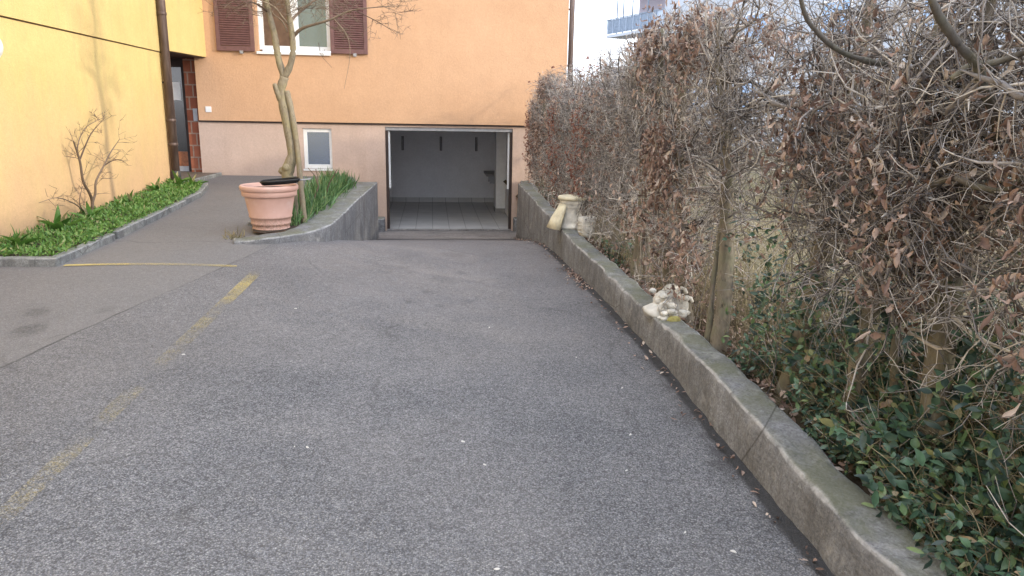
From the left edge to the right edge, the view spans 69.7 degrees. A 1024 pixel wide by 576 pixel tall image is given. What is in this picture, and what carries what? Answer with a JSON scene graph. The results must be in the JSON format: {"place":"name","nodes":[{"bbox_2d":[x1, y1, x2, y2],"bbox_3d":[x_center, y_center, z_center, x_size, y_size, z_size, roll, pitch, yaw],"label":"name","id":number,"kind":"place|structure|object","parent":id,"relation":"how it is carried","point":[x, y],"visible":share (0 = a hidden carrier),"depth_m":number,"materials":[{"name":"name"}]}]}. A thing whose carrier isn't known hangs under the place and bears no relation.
{"place":"outdoors","nodes":[
{"label":"outdoors","id":0,"kind":"place"},
{"bbox_2d":[0,175,834,575],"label":"driveway","id":1,"kind":"structure","parent":0,"point":[174,411],"depth_m":3.77,"materials":[{"name":"grey asphalt"}]},
{"bbox_2d":[0,183,208,266],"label":"stone kerb","id":2,"kind":"structure","parent":1,"relation":"on","point":[59,259],"depth_m":7.01,"materials":[{"name":"stone"}]},
{"bbox_2d":[0,186,193,255],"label":"wall bed soil","id":3,"kind":"structure","parent":2,"relation":"in","point":[25,254],"depth_m":7.16,"materials":[{"name":"brown soil"}]},
{"bbox_2d":[0,225,40,248],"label":"leafy plant","id":4,"kind":"object","parent":3,"relation":"on","point":[19,241],"visible":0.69,"depth_m":6.74,"materials":[{"name":"green plant"}]},
{"bbox_2d":[37,206,85,231],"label":"leafy plant","id":5,"kind":"object","parent":3,"relation":"on","point":[59,221],"visible":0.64,"depth_m":7.54,"materials":[{"name":"green plant"}]},
{"bbox_2d":[69,201,103,219],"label":"leafy plant","id":6,"kind":"object","parent":3,"relation":"on","point":[89,211],"visible":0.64,"depth_m":8.31,"materials":[{"name":"green plant"}]},
{"bbox_2d":[39,109,136,210],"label":"bare shrub","id":7,"kind":"object","parent":3,"relation":"on","point":[93,197],"visible":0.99,"depth_m":8.37,"materials":[{"name":"brown plant"}]},
{"bbox_2d":[0,178,201,256],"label":"bed ground cover","id":8,"kind":"object","parent":3,"relation":"on","point":[90,229],"visible":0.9,"depth_m":7.89,"materials":[{"name":"green plant"}]},
{"bbox_2d":[114,190,138,202],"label":"leafy plant","id":9,"kind":"object","parent":3,"relation":"on","point":[128,199],"visible":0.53,"depth_m":9.40,"materials":[{"name":"green plant"}]},
{"bbox_2d":[146,177,169,191],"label":"leafy plant","id":10,"kind":"object","parent":3,"relation":"on","point":[156,186],"visible":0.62,"depth_m":10.63,"materials":[{"name":"green plant"}]},
{"bbox_2d":[166,170,191,184],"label":"leafy plant","id":11,"kind":"object","parent":3,"relation":"on","point":[177,179],"visible":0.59,"depth_m":11.39,"materials":[{"name":"green plant"}]},
{"bbox_2d":[186,172,207,186],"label":"leafy plant","id":12,"kind":"object","parent":3,"relation":"on","point":[191,180],"visible":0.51,"depth_m":11.27,"materials":[{"name":"green plant"}]},
{"bbox_2d":[64,263,234,266],"bbox_3d":[-3.173,-0.198,6.495,1.408,0.049,0.060,-2,14,-12],"label":"parking line","id":13,"kind":"object","parent":1,"relation":"on","point":[104,264],"visible":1,"depth_m":6.39,"materials":[{"name":"yellow paint"}]},
{"bbox_2d":[222,227,244,239],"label":"weed tuft","id":14,"kind":"object","parent":1,"relation":"on","point":[232,235],"visible":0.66,"depth_m":7.65,"materials":[{"name":"beige plant"}]},
{"bbox_2d":[0,0,574,243],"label":"house","id":15,"kind":"structure","parent":1,"relation":"on","point":[182,87],"depth_m":13.30,"materials":[{"name":"orange paint"}]},
{"bbox_2d":[0,40,2,56],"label":"wall lamp","id":16,"kind":"object","parent":15,"relation":"attached to","point":[1,48],"visible":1,"depth_m":6.45,"materials":[{"name":"white paint"}]},
{"bbox_2d":[170,58,191,170],"bbox_3d":[-6.516,-3.154,13.435,1.197,2.010,0.100,0,14,-6],"label":"front door","id":17,"kind":"structure","parent":15,"relation":"in","point":[177,72],"depth_m":13.46,"materials":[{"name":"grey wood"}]},
{"bbox_2d":[257,0,330,50],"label":"window","id":18,"kind":"structure","parent":15,"relation":"in","point":[315,35],"depth_m":13.18,"materials":[{"name":"white glass"}]},
{"bbox_2d":[303,128,332,168],"bbox_3d":[-3.615,-2.599,13.727,0.516,0.736,0.040,0,14,-6],"label":"cellar window","id":19,"kind":"structure","parent":15,"relation":"in","point":[317,142],"depth_m":13.72,"materials":[{"name":"white paint"}]},
{"bbox_2d":[401,136,403,149],"bbox_3d":[-2.692,-3.561,18.094,0.056,0.348,0.183,0,14,-6],"label":"wall hook","id":20,"kind":"object","parent":15,"relation":"attached to","point":[402,140],"depth_m":18.15,"materials":[{"name":"grey metal"}]},
{"bbox_2d":[385,127,512,188],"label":"door frame","id":21,"kind":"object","parent":15,"relation":"in","point":[386,128],"depth_m":13.92,"materials":[{"name":"grey metal"}]},
{"bbox_2d":[484,171,493,183],"bbox_3d":[-0.468,-2.688,17.925,0.375,0.250,1.100,0,14,-6],"label":"wall shelf","id":22,"kind":"object","parent":15,"relation":"attached to","point":[489,175],"depth_m":17.74,"materials":[{"name":"grey metal"}]},
{"bbox_2d":[234,182,378,243],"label":"planter wall","id":23,"kind":"structure","parent":1,"relation":"on","point":[352,214],"depth_m":9.40,"materials":[{"name":"concrete"}]},
{"bbox_2d":[252,182,354,232],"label":"flower bed soil","id":24,"kind":"structure","parent":23,"relation":"in","point":[267,231],"depth_m":7.92,"materials":[{"name":"brown soil"}]},
{"bbox_2d":[239,182,297,232],"bbox_3d":[-2.646,-0.877,8.058,0.617,0.508,0.617,0,14,-6],"label":"flower pot","id":25,"kind":"object","parent":24,"relation":"on","point":[270,207],"visible":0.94,"depth_m":7.87,"materials":[{"name":"ceramic"}]},
{"bbox_2d":[260,177,310,185],"bbox_3d":[-2.442,-1.154,7.934,0.525,0.046,0.234,-7,17,-13],"label":"plastic tray","id":26,"kind":"object","parent":25,"relation":"on","point":[278,181],"visible":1,"depth_m":7.87,"materials":[{"name":"black plastic"}]},
{"bbox_2d":[292,201,304,222],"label":"bulb plant","id":27,"kind":"object","parent":24,"relation":"on","point":[296,212],"visible":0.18,"depth_m":8.39,"materials":[{"name":"green plant"}]},
{"bbox_2d":[290,205,313,225],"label":"bulb plant","id":28,"kind":"object","parent":24,"relation":"on","point":[293,219],"visible":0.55,"depth_m":8.26,"materials":[{"name":"green plant"}]},
{"bbox_2d":[298,202,315,212],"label":"bulb plant","id":29,"kind":"object","parent":24,"relation":"on","point":[306,205],"visible":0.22,"depth_m":8.76,"materials":[{"name":"green plant"}]},
{"bbox_2d":[299,205,315,219],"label":"bulb plant","id":30,"kind":"object","parent":24,"relation":"on","point":[309,213],"visible":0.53,"depth_m":8.63,"materials":[{"name":"green plant"}]},
{"bbox_2d":[201,0,419,222],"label":"tree","id":31,"kind":"object","parent":24,"relation":"on","point":[290,129],"visible":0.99,"depth_m":8.09,"materials":[{"name":"brown plant"}]},
{"bbox_2d":[298,184,327,205],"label":"bulb plant","id":32,"kind":"object","parent":24,"relation":"on","point":[310,192],"visible":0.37,"depth_m":9.36,"materials":[{"name":"green plant"}]},
{"bbox_2d":[298,192,329,214],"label":"bulb plant","id":33,"kind":"object","parent":24,"relation":"on","point":[309,205],"visible":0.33,"depth_m":8.92,"materials":[{"name":"green plant"}]},
{"bbox_2d":[306,188,337,211],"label":"bulb plant","id":34,"kind":"object","parent":24,"relation":"on","point":[316,200],"visible":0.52,"depth_m":9.28,"materials":[{"name":"green plant"}]},
{"bbox_2d":[304,176,339,194],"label":"bulb plant","id":35,"kind":"object","parent":24,"relation":"on","point":[320,183],"visible":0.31,"depth_m":10.26,"materials":[{"name":"green plant"}]},
{"bbox_2d":[308,168,336,198],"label":"dead shrub","id":36,"kind":"object","parent":24,"relation":"on","point":[317,181],"visible":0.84,"depth_m":9.59,"materials":[{"name":"brown plant"}]},
{"bbox_2d":[317,192,335,205],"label":"bulb plant","id":37,"kind":"object","parent":24,"relation":"on","point":[330,201],"visible":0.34,"depth_m":9.63,"materials":[{"name":"green plant"}]},
{"bbox_2d":[311,181,341,198],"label":"bulb plant","id":38,"kind":"object","parent":24,"relation":"on","point":[329,190],"visible":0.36,"depth_m":10.15,"materials":[{"name":"green plant"}]},
{"bbox_2d":[309,179,344,204],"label":"bulb plant","id":39,"kind":"object","parent":24,"relation":"on","point":[323,190],"visible":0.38,"depth_m":9.83,"materials":[{"name":"green plant"}]},
{"bbox_2d":[318,171,338,180],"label":"bulb plant","id":40,"kind":"object","parent":24,"relation":"on","point":[326,175],"visible":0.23,"depth_m":11.23,"materials":[{"name":"green plant"}]},
{"bbox_2d":[318,167,340,177],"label":"bulb plant","id":41,"kind":"object","parent":24,"relation":"on","point":[327,171],"visible":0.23,"depth_m":11.63,"materials":[{"name":"green plant"}]},
{"bbox_2d":[310,184,352,196],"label":"bulb plant","id":42,"kind":"object","parent":24,"relation":"on","point":[337,190],"visible":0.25,"depth_m":10.47,"materials":[{"name":"green plant"}]},
{"bbox_2d":[322,176,346,191],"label":"bulb plant","id":43,"kind":"object","parent":24,"relation":"on","point":[335,183],"visible":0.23,"depth_m":10.71,"materials":[{"name":"green plant"}]},
{"bbox_2d":[325,173,344,193],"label":"bulb plant","id":44,"kind":"object","parent":24,"relation":"on","point":[335,178],"visible":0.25,"depth_m":11.09,"materials":[{"name":"green plant"}]},
{"bbox_2d":[321,177,350,197],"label":"bulb plant","id":45,"kind":"object","parent":24,"relation":"on","point":[334,187],"visible":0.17,"depth_m":10.55,"materials":[{"name":"green plant"}]},
{"bbox_2d":[328,175,352,194],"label":"bulb plant","id":46,"kind":"object","parent":24,"relation":"on","point":[343,185],"visible":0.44,"depth_m":10.95,"materials":[{"name":"green plant"}]},
{"bbox_2d":[333,172,359,189],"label":"bulb plant","id":47,"kind":"object","parent":24,"relation":"on","point":[351,184],"visible":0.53,"depth_m":11.49,"materials":[{"name":"green plant"}]},
{"bbox_2d":[377,231,516,238],"bbox_3d":[-1.069,-0.970,13.362,2.700,0.153,1.800,0,14,-6],"label":"driveway apron","id":48,"kind":"object","parent":1,"relation":"in","point":[448,235],"visible":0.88,"depth_m":13.36,"materials":[{"name":"grey concrete"}]},
{"bbox_2d":[515,237,823,569],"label":"blown leaves","id":49,"kind":"object","parent":1,"relation":"on","point":[646,357],"visible":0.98,"depth_m":5.01,"materials":[{"name":"brown plant"}]},
{"bbox_2d":[516,180,965,575],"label":"retaining wall","id":50,"kind":"structure","parent":1,"relation":"on","point":[818,497],"depth_m":3.39,"materials":[{"name":"concrete"}]},
{"bbox_2d":[547,194,586,229],"bbox_3d":[0.643,-0.882,8.583,0.457,0.384,0.335,-5,15,-23],"label":"stone pedestal","id":51,"kind":"object","parent":50,"relation":"on","point":[564,214],"visible":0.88,"depth_m":8.50,"materials":[{"name":"beige stone"}]},
{"bbox_2d":[577,215,596,237],"bbox_3d":[0.850,-0.680,8.155,0.237,0.231,0.202,-3,14,-17],"label":"stone block","id":52,"kind":"object","parent":50,"relation":"on","point":[587,228],"depth_m":8.07,"materials":[{"name":"white stone"}]},
{"bbox_2d":[643,283,693,321],"bbox_3d":[1.105,0.115,5.141,0.338,0.270,0.351,-6,16,-28],"label":"stone ornament","id":53,"kind":"object","parent":50,"relation":"on","point":[654,309],"visible":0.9,"depth_m":5.11,"materials":[{"name":"white stone"}]},
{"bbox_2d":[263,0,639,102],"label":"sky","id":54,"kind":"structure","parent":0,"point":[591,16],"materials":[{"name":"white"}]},
{"bbox_2d":[503,147,1023,575],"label":"garden ground","id":55,"kind":"structure","parent":0,"point":[850,476],"depth_m":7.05,"materials":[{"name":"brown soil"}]},
{"bbox_2d":[522,80,553,190],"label":"hornbeam hedge plant","id":56,"kind":"object","parent":55,"relation":"on","point":[529,124],"visible":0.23,"depth_m":13.29,"materials":[{"name":"brown plant"}]},
{"bbox_2d":[527,74,556,194],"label":"hornbeam hedge plant","id":57,"kind":"object","parent":55,"relation":"on","point":[537,119],"visible":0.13,"depth_m":12.72,"materials":[{"name":"brown plant"}]},
{"bbox_2d":[540,183,555,198],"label":"bramble bush","id":58,"kind":"object","parent":55,"relation":"on","point":[546,191],"visible":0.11,"depth_m":12.27,"materials":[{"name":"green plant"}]},
{"bbox_2d":[530,71,590,205],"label":"hornbeam hedge plant","id":59,"kind":"object","parent":55,"relation":"on","point":[542,93],"visible":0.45,"depth_m":11.69,"materials":[{"name":"brown plant"}]},
{"bbox_2d":[539,66,600,207],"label":"hornbeam hedge plant","id":60,"kind":"object","parent":55,"relation":"on","point":[553,85],"visible":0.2,"depth_m":10.88,"materials":[{"name":"brown plant"}]},
{"bbox_2d":[553,63,601,213],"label":"hornbeam hedge plant","id":61,"kind":"object","parent":55,"relation":"on","point":[566,128],"visible":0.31,"depth_m":9.40,"materials":[{"name":"brown plant"}]},
{"bbox_2d":[542,61,619,206],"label":"hornbeam hedge plant","id":62,"kind":"object","parent":55,"relation":"on","point":[553,140],"visible":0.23,"depth_m":10.19,"materials":[{"name":"brown plant"}]},
{"bbox_2d":[564,53,638,216],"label":"hornbeam hedge plant","id":63,"kind":"object","parent":55,"relation":"on","point":[579,128],"visible":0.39,"depth_m":8.38,"materials":[{"name":"brown plant"}]},
{"bbox_2d":[574,39,654,250],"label":"hornbeam hedge plant","id":64,"kind":"object","parent":55,"relation":"on","point":[592,126],"visible":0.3,"depth_m":7.78,"materials":[{"name":"brown plant"}]},
{"bbox_2d":[600,234,634,268],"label":"bramble bush","id":65,"kind":"object","parent":55,"relation":"on","point":[611,248],"visible":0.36,"depth_m":7.18,"materials":[{"name":"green plant"}]},
{"bbox_2d":[586,36,690,266],"bbox_3d":[1.313,-1.229,7.064,1.089,2.169,1.426,0,14,-6],"label":"hornbeam hedge plant","id":66,"kind":"object","parent":55,"relation":"on","point":[613,192],"visible":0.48,"depth_m":7.04,"materials":[{"name":"brown plant"}]},
{"bbox_2d":[584,131,708,242],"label":"bramble bush","id":67,"kind":"object","parent":55,"relation":"on","point":[616,207],"visible":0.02,"depth_m":8.24,"materials":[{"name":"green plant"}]},
{"bbox_2d":[607,23,757,287],"bbox_3d":[1.379,-1.057,6.248,1.066,2.215,1.260,0,14,-6],"label":"hornbeam hedge plant","id":68,"kind":"object","parent":55,"relation":"on","point":[633,96],"visible":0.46,"depth_m":6.13,"materials":[{"name":"brown plant"}]},
{"bbox_2d":[615,0,783,293],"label":"hornbeam hedge plant","id":69,"kind":"object","parent":55,"relation":"on","point":[657,44],"visible":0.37,"depth_m":5.41,"materials":[{"name":"brown plant"}]},
{"bbox_2d":[637,0,805,329],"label":"hornbeam hedge plant","id":70,"kind":"object","parent":55,"relation":"on","point":[685,249],"visible":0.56,"depth_m":4.92,"materials":[{"name":"brown plant"}]},
{"bbox_2d":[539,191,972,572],"bbox_3d":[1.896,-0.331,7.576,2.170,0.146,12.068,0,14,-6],"label":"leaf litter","id":71,"kind":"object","parent":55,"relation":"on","point":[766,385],"visible":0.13,"depth_m":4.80,"materials":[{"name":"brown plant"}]},
{"bbox_2d":[666,0,851,374],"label":"hornbeam hedge plant","id":72,"kind":"object","parent":55,"relation":"on","point":[724,68],"visible":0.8,"depth_m":4.22,"materials":[{"name":"brown plant"}]},
{"bbox_2d":[721,325,805,387],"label":"bramble bush","id":73,"kind":"object","parent":55,"relation":"on","point":[758,358],"visible":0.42,"depth_m":4.16,"materials":[{"name":"green plant"}]},
{"bbox_2d":[584,189,1023,574],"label":"dead stems","id":74,"kind":"object","parent":55,"relation":"on","point":[732,311],"visible":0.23,"depth_m":4.62,"materials":[{"name":"brown plant"}]},
{"bbox_2d":[606,0,1023,161],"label":"apartment block","id":75,"kind":"structure","parent":55,"relation":"on","point":[617,25],"depth_m":32.31,"materials":[{"name":"grey metal"}]},
{"bbox_2d":[742,80,762,111],"bbox_3d":[10.467,-8.417,32.481,0.043,1.450,1.500,-4,15,-22],"label":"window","id":76,"kind":"structure","parent":75,"relation":"in","point":[759,80],"depth_m":32.33,"materials":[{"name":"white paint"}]},
{"bbox_2d":[744,11,768,47],"bbox_3d":[10.517,-11.138,31.822,0.043,1.450,1.500,-4,15,-22],"label":"window","id":77,"kind":"structure","parent":75,"relation":"in","point":[760,15],"depth_m":31.77,"materials":[{"name":"white paint"}]},
{"bbox_2d":[820,0,852,32],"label":"window","id":78,"kind":"structure","parent":75,"relation":"in","point":[835,5],"depth_m":27.78,"materials":[{"name":"white paint"}]},
{"bbox_2d":[922,1,961,29],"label":"window","id":79,"kind":"structure","parent":75,"relation":"in","point":[927,14],"depth_m":24.23,"materials":[{"name":"white paint"}]},
{"bbox_2d":[705,187,957,384],"bbox_3d":[1.823,-0.077,3.946,1.194,1.304,1.428,-6,15,-27],"label":"bramble bush","id":80,"kind":"object","parent":55,"relation":"on","point":[766,317],"visible":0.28,"depth_m":4.04,"materials":[{"name":"green plant"}]},
{"bbox_2d":[785,356,915,474],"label":"bramble bush","id":81,"kind":"object","parent":55,"relation":"on","point":[807,395],"visible":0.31,"depth_m":3.45,"materials":[{"name":"green plant"}]},
{"bbox_2d":[710,0,1023,428],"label":"hornbeam hedge plant","id":82,"kind":"object","parent":55,"relation":"on","point":[802,142],"visible":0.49,"depth_m":3.42,"materials":[{"name":"brown plant"}]},
{"bbox_2d":[710,98,1023,355],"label":"bramble bush","id":83,"kind":"object","parent":55,"relation":"on","point":[757,298],"visible":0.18,"depth_m":4.47,"materials":[{"name":"green plant"}]},
{"bbox_2d":[729,169,1021,407],"bbox_3d":[1.907,-0.045,3.506,1.330,1.452,1.591,-5,15,-25],"label":"bramble bush","id":84,"kind":"object","parent":55,"relation":"on","point":[785,348],"visible":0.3,"depth_m":3.61,"materials":[{"name":"green plant"}]},
{"bbox_2d":[771,238,1009,431],"bbox_3d":[1.868,0.148,3.475,1.269,1.182,1.187,1,14,-1],"label":"bramble bush","id":85,"kind":"object","parent":55,"relation":"on","point":[791,360],"visible":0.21,"depth_m":3.57,"materials":[{"name":"green plant"}]},
{"bbox_2d":[795,392,986,501],"bbox_3d":[1.503,0.647,3.057,0.452,0.302,0.888,0,14,-3],"label":"bramble bush","id":86,"kind":"object","parent":55,"relation":"on","point":[827,446],"visible":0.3,"depth_m":3.18,"materials":[{"name":"green plant"}]},
{"bbox_2d":[764,0,1023,456],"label":"hornbeam hedge plant","id":87,"kind":"object","parent":55,"relation":"on","point":[878,267],"visible":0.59,"depth_m":2.77,"materials":[{"name":"brown plant"}]},
{"bbox_2d":[773,214,1023,440],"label":"bramble bush","id":88,"kind":"object","parent":55,"relation":"on","point":[868,364],"visible":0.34,"depth_m":3.11,"materials":[{"name":"green plant"}]},
{"bbox_2d":[831,397,975,489],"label":"bramble bush","id":89,"kind":"object","parent":55,"relation":"on","point":[885,446],"visible":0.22,"depth_m":2.96,"materials":[{"name":"green plant"}]},
{"bbox_2d":[786,168,1021,397],"bbox_3d":[2.118,-0.014,3.571,1.252,1.368,1.498,-2,14,-13],"label":"bramble bush","id":90,"kind":"object","parent":55,"relation":"on","point":[832,311],"visible":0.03,"depth_m":3.61,"materials":[{"name":"green plant"}]},
{"bbox_2d":[788,0,1023,495],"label":"hornbeam hedge plant","id":91,"kind":"object","parent":55,"relation":"on","point":[954,38],"visible":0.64,"depth_m":2.61,"materials":[{"name":"brown plant"}]},
{"bbox_2d":[800,228,1023,445],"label":"bramble bush","id":92,"kind":"object","parent":55,"relation":"on","point":[862,401],"visible":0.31,"depth_m":3.08,"materials":[{"name":"green plant"}]},
{"bbox_2d":[804,294,1023,455],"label":"bramble bush","id":93,"kind":"object","parent":55,"relation":"on","point":[985,328],"visible":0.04,"depth_m":3.21,"materials":[{"name":"green plant"}]},
{"bbox_2d":[818,356,1023,575],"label":"bramble bush","id":94,"kind":"object","parent":55,"relation":"on","point":[921,457],"visible":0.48,"depth_m":2.63,"materials":[{"name":"green plant"}]},
{"bbox_2d":[846,228,1023,494],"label":"bramble bush","id":95,"kind":"object","parent":55,"relation":"on","point":[940,385],"visible":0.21,"depth_m":2.78,"materials":[{"name":"green plant"}]},
{"bbox_2d":[873,438,996,535],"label":"bramble bush","id":96,"kind":"object","parent":55,"relation":"on","point":[925,481],"visible":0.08,"depth_m":2.71,"materials":[{"name":"green plant"}]},
{"bbox_2d":[856,447,1017,571],"bbox_3d":[1.565,0.790,2.420,0.490,0.328,0.961,-2,14,-14],"label":"bramble bush","id":97,"kind":"object","parent":55,"relation":"on","point":[919,532],"visible":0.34,"depth_m":2.54,"materials":[{"name":"green plant"}]},
{"bbox_2d":[861,0,1023,558],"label":"hornbeam hedge plant","id":98,"kind":"object","parent":55,"relation":"on","point":[1016,95],"visible":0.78,"depth_m":2.27,"materials":[{"name":"brown plant"}]},
{"bbox_2d":[900,481,1023,575],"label":"bramble bush","id":99,"kind":"object","parent":55,"relation":"on","point":[959,552],"visible":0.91,"depth_m":2.29,"materials":[{"name":"green plant"}]},
{"bbox_2d":[917,362,1023,563],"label":"bramble bush","id":100,"kind":"object","parent":55,"relation":"on","point":[987,482],"visible":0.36,"depth_m":2.42,"materials":[{"name":"green plant"}]},
{"bbox_2d":[924,446,1023,575],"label":"bramble bush","id":101,"kind":"object","parent":55,"relation":"on","point":[1018,539],"visible":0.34,"depth_m":2.32,"materials":[{"name":"green plant"}]},
{"bbox_2d":[948,212,1023,454],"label":"bramble bush","id":102,"kind":"object","parent":55,"relation":"on","point":[970,370],"visible":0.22,"depth_m":2.68,"materials":[{"name":"green plant"}]},
{"bbox_2d":[950,369,1023,523],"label":"bramble bush","id":103,"kind":"object","parent":55,"relation":"on","point":[977,412],"visible":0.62,"depth_m":2.30,"materials":[{"name":"green plant"}]},
{"bbox_2d":[959,220,1023,447],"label":"bramble bush","id":104,"kind":"object","parent":55,"relation":"on","point":[1000,394],"visible":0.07,"depth_m":2.81,"materials":[{"name":"green plant"}]},
{"bbox_2d":[973,96,1023,542],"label":"hornbeam hedge plant","id":105,"kind":"object","parent":55,"relation":"on","point":[1013,294],"visible":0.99,"depth_m":2.11,"materials":[{"name":"brown plant"}]},
{"bbox_2d":[994,256,1023,423],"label":"bramble bush","id":106,"kind":"object","parent":55,"relation":"on","point":[1003,410],"visible":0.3,"depth_m":2.64,"materials":[{"name":"green plant"}]}
]}

